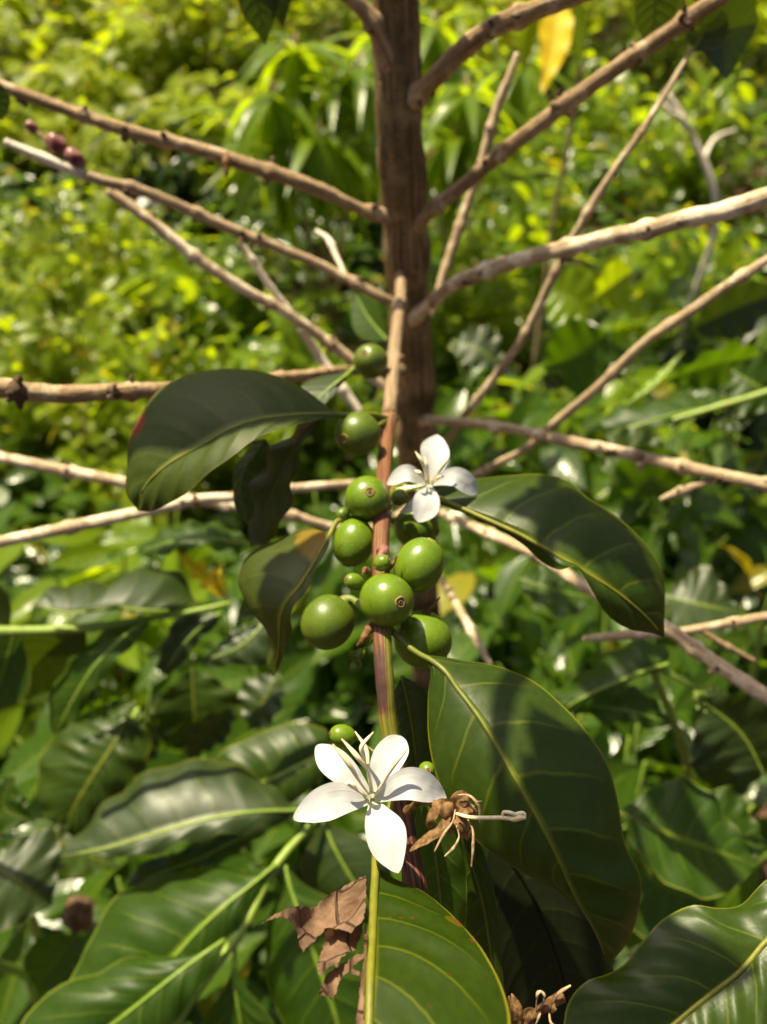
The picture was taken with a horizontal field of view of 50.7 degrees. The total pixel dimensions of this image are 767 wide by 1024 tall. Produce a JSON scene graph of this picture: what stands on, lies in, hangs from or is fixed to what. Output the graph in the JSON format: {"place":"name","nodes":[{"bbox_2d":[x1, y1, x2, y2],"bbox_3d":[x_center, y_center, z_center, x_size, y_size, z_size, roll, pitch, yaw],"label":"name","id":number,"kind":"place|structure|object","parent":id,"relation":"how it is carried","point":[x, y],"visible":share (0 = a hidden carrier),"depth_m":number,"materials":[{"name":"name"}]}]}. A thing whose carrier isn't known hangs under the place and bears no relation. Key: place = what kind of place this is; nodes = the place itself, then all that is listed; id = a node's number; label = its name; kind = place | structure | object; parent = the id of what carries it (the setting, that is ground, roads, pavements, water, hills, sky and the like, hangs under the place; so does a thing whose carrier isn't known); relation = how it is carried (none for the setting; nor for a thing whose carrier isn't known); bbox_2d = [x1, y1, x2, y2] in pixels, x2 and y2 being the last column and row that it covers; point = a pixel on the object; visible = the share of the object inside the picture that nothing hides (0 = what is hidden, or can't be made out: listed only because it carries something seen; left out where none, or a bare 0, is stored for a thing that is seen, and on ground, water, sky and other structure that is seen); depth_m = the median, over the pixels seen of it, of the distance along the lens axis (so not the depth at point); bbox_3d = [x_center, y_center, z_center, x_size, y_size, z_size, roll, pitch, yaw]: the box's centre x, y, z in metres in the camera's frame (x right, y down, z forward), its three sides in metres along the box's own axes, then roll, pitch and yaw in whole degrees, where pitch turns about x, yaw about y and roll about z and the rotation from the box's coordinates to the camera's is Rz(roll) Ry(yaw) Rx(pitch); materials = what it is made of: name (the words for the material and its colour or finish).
{"place":"outdoors","nodes":[
{"label":"outdoors","id":0,"kind":"place"},
{"bbox_2d":[0,0,766,948],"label":"ground","id":1,"kind":"structure","parent":0,"point":[344,288],"depth_m":3.55,"materials":[{"name":"green plant"}]},
{"bbox_2d":[0,56,160,181],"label":"hill bush","id":2,"kind":"object","parent":1,"relation":"on","point":[105,95],"visible":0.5,"depth_m":3.31,"materials":[{"name":"green plant"}]},
{"bbox_2d":[0,304,173,427],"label":"dark bush","id":3,"kind":"object","parent":1,"relation":"on","point":[6,309],"visible":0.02,"depth_m":1.86,"materials":[{"name":"green plant"}]},
{"bbox_2d":[0,258,186,494],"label":"herb bush","id":4,"kind":"object","parent":1,"relation":"on","point":[55,367],"visible":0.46,"depth_m":1.66,"materials":[{"name":"green plant"}]},
{"bbox_2d":[0,173,228,349],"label":"leafy bush","id":5,"kind":"object","parent":1,"relation":"on","point":[106,270],"visible":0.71,"depth_m":2.20,"materials":[{"name":"green plant"}]},
{"bbox_2d":[0,502,232,751],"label":"coffee bush","id":6,"kind":"object","parent":1,"relation":"on","point":[85,550],"visible":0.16,"depth_m":1.12,"materials":[{"name":"green plant"}]},
{"bbox_2d":[0,520,270,991],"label":"coffee sapling","id":7,"kind":"object","parent":1,"relation":"on","point":[68,666],"visible":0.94,"depth_m":0.46,"materials":[{"name":"green plant"}]},
{"bbox_2d":[13,0,265,101],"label":"hill bush","id":8,"kind":"object","parent":1,"relation":"on","point":[154,74],"visible":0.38,"depth_m":4.21,"materials":[{"name":"green plant"}]},
{"bbox_2d":[0,669,284,1006],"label":"coffee sapling","id":9,"kind":"object","parent":1,"relation":"on","point":[94,756],"visible":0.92,"depth_m":0.53,"materials":[{"name":"green plant"}]},
{"bbox_2d":[0,667,298,1023],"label":"coffee bush","id":10,"kind":"object","parent":1,"relation":"on","point":[21,765],"visible":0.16,"depth_m":0.87,"materials":[{"name":"green plant"}]},
{"bbox_2d":[37,841,282,1023],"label":"coffee bush","id":11,"kind":"object","parent":1,"relation":"on","point":[91,887],"visible":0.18,"depth_m":0.83,"materials":[{"name":"green plant"}]},
{"bbox_2d":[91,100,231,244],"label":"dark bush","id":12,"kind":"object","parent":1,"relation":"on","point":[185,179],"visible":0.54,"depth_m":2.87,"materials":[{"name":"green plant"}]},
{"bbox_2d":[49,289,299,530],"bbox_3d":[-0.413,-0.172,1.645,0.487,0.571,0.537,0,40,0],"label":"herb bush","id":13,"kind":"object","parent":1,"relation":"on","point":[148,364],"visible":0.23,"depth_m":1.58,"materials":[{"name":"green plant"}]},
{"bbox_2d":[78,67,299,214],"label":"hill bush","id":14,"kind":"object","parent":1,"relation":"on","point":[108,154],"visible":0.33,"depth_m":3.00,"materials":[{"name":"green plant"}]},
{"bbox_2d":[21,723,392,1023],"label":"coffee sapling","id":15,"kind":"object","parent":1,"relation":"on","point":[163,944],"visible":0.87,"depth_m":0.41,"materials":[{"name":"green plant"}]},
{"bbox_2d":[71,539,369,854],"bbox_3d":[-0.265,0.277,1.145,0.407,0.622,0.436,22,45,24],"label":"coffee bush","id":16,"kind":"object","parent":1,"relation":"on","point":[312,708],"visible":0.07,"depth_m":1.05,"materials":[{"name":"green plant"}]},
{"bbox_2d":[110,197,344,369],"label":"leafy bush","id":17,"kind":"object","parent":1,"relation":"on","point":[221,301],"visible":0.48,"depth_m":2.15,"materials":[{"name":"green plant"}]},
{"bbox_2d":[202,288,383,509],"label":"herb bush","id":18,"kind":"object","parent":1,"relation":"on","point":[293,355],"visible":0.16,"depth_m":1.72,"materials":[{"name":"green plant"}]},
{"bbox_2d":[173,652,415,989],"bbox_3d":[-0.095,0.418,0.988,0.368,0.662,0.450,0,40,0],"label":"coffee bush","id":19,"kind":"object","parent":1,"relation":"on","point":[268,846],"visible":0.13,"depth_m":0.92,"materials":[{"name":"green plant"}]},
{"bbox_2d":[152,31,438,334],"bbox_3d":[-0.177,-0.745,2.077,0.670,0.854,0.654,-17,43,-19],"label":"drooping bush","id":20,"kind":"object","parent":1,"relation":"on","point":[350,170],"visible":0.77,"depth_m":1.83,"materials":[{"name":"green plant"}]},
{"bbox_2d":[191,491,400,763],"bbox_3d":[-0.086,0.190,1.278,0.317,0.588,0.432,18,43,20],"label":"coffee bush","id":21,"kind":"object","parent":1,"relation":"on","point":[350,692],"visible":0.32,"depth_m":1.17,"materials":[{"name":"green plant"}]},
{"bbox_2d":[229,39,429,278],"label":"dark bush","id":22,"kind":"object","parent":1,"relation":"on","point":[356,259],"visible":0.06,"depth_m":2.58,"materials":[{"name":"green plant"}]},
{"bbox_2d":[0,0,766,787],"bbox_3d":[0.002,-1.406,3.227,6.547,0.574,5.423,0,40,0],"label":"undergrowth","id":23,"kind":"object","parent":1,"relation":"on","point":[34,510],"visible":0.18,"depth_m":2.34,"materials":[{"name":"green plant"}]},
{"bbox_2d":[0,0,766,1023],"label":"coffee tree","id":24,"kind":"object","parent":1,"relation":"on","point":[514,896],"visible":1,"depth_m":0.24,"materials":[{"name":"green plant"}]},
{"bbox_2d":[0,0,766,98],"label":"thicket","id":25,"kind":"object","parent":1,"relation":"on","point":[119,34],"visible":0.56,"depth_m":3.83,"materials":[{"name":"green plant"}]},
{"bbox_2d":[337,6,603,308],"bbox_3d":[0.209,-0.746,2.056,0.623,0.879,0.771,0,40,0],"label":"drooping bush","id":26,"kind":"object","parent":1,"relation":"on","point":[451,100],"visible":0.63,"depth_m":1.84,"materials":[{"name":"green plant"}]},
{"bbox_2d":[369,507,610,686],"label":"coffee bush","id":27,"kind":"object","parent":1,"relation":"on","point":[494,572],"visible":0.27,"depth_m":1.11,"materials":[{"name":"green plant"}]},
{"bbox_2d":[429,198,551,390],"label":"leafy bush","id":28,"kind":"object","parent":1,"relation":"on","point":[495,306],"visible":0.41,"depth_m":2.00,"materials":[{"name":"green plant"}]},
{"bbox_2d":[391,329,606,597],"bbox_3d":[0.174,-0.033,1.507,0.426,0.590,0.414,13,42,15],"label":"coffee bush","id":29,"kind":"object","parent":1,"relation":"on","point":[531,409],"visible":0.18,"depth_m":1.37,"materials":[{"name":"green plant"}]},
{"bbox_2d":[423,53,578,200],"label":"hill bush","id":30,"kind":"object","parent":1,"relation":"on","point":[492,86],"visible":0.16,"depth_m":3.17,"materials":[{"name":"green plant"}]},
{"bbox_2d":[359,624,642,881],"bbox_3d":[0.159,0.363,1.016,0.419,0.614,0.321,0,40,0],"label":"coffee bush","id":31,"kind":"object","parent":1,"relation":"on","point":[463,647],"visible":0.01,"depth_m":0.92,"materials":[{"name":"green plant"}]},
{"bbox_2d":[430,159,649,327],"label":"leafy bush","id":32,"kind":"object","parent":1,"relation":"on","point":[528,207],"visible":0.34,"depth_m":2.32,"materials":[{"name":"green plant"}]},
{"bbox_2d":[518,0,586,393],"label":"leafy shrub","id":33,"kind":"object","parent":1,"relation":"on","point":[560,32],"visible":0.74,"depth_m":1.44,"materials":[{"name":"yellow plant"}]},
{"bbox_2d":[483,32,683,188],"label":"hill bush","id":34,"kind":"object","parent":1,"relation":"on","point":[588,126],"visible":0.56,"depth_m":3.23,"materials":[{"name":"green plant"}]},
{"bbox_2d":[481,302,696,504],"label":"coffee bush","id":35,"kind":"object","parent":1,"relation":"on","point":[615,390],"visible":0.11,"depth_m":1.45,"materials":[{"name":"green plant"}]},
{"bbox_2d":[451,257,766,679],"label":"coffee sapling","id":36,"kind":"object","parent":1,"relation":"on","point":[577,361],"visible":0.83,"depth_m":0.70,"materials":[{"name":"green plant"}]},
{"bbox_2d":[481,558,766,859],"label":"coffee bush","id":37,"kind":"object","parent":1,"relation":"on","point":[570,656],"visible":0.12,"depth_m":1.04,"materials":[{"name":"green plant"}]},
{"bbox_2d":[519,565,766,950],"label":"coffee sapling","id":38,"kind":"object","parent":1,"relation":"on","point":[693,842],"visible":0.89,"depth_m":0.44,"materials":[{"name":"green plant"}]},
{"bbox_2d":[583,325,766,688],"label":"coffee bush","id":39,"kind":"object","parent":1,"relation":"on","point":[679,544],"visible":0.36,"depth_m":1.26,"materials":[{"name":"green plant"}]},
{"bbox_2d":[586,64,766,228],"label":"hill bush","id":40,"kind":"object","parent":1,"relation":"on","point":[682,163],"visible":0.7,"depth_m":2.87,"materials":[{"name":"green plant"}]},
{"bbox_2d":[593,684,766,969],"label":"coffee bush","id":41,"kind":"object","parent":1,"relation":"on","point":[627,768],"visible":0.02,"depth_m":0.79,"materials":[{"name":"green plant"}]},
{"bbox_2d":[600,189,766,371],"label":"coffee bush","id":42,"kind":"object","parent":1,"relation":"on","point":[649,305],"visible":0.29,"depth_m":1.96,"materials":[{"name":"green plant"}]},
{"bbox_2d":[609,261,766,489],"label":"dark bush","id":43,"kind":"object","parent":1,"relation":"on","point":[662,351],"visible":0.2,"depth_m":1.71,"materials":[{"name":"green plant"}]},
{"bbox_2d":[658,92,736,366],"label":"dead shrub","id":44,"kind":"object","parent":1,"relation":"on","point":[678,114],"visible":0.68,"depth_m":1.55,"materials":[{"name":"brown wood"}]},
{"bbox_2d":[0,148,766,925],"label":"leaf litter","id":45,"kind":"object","parent":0,"point":[348,460],"visible":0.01,"depth_m":2.87,"materials":[{"name":"brown plant"}]}
]}

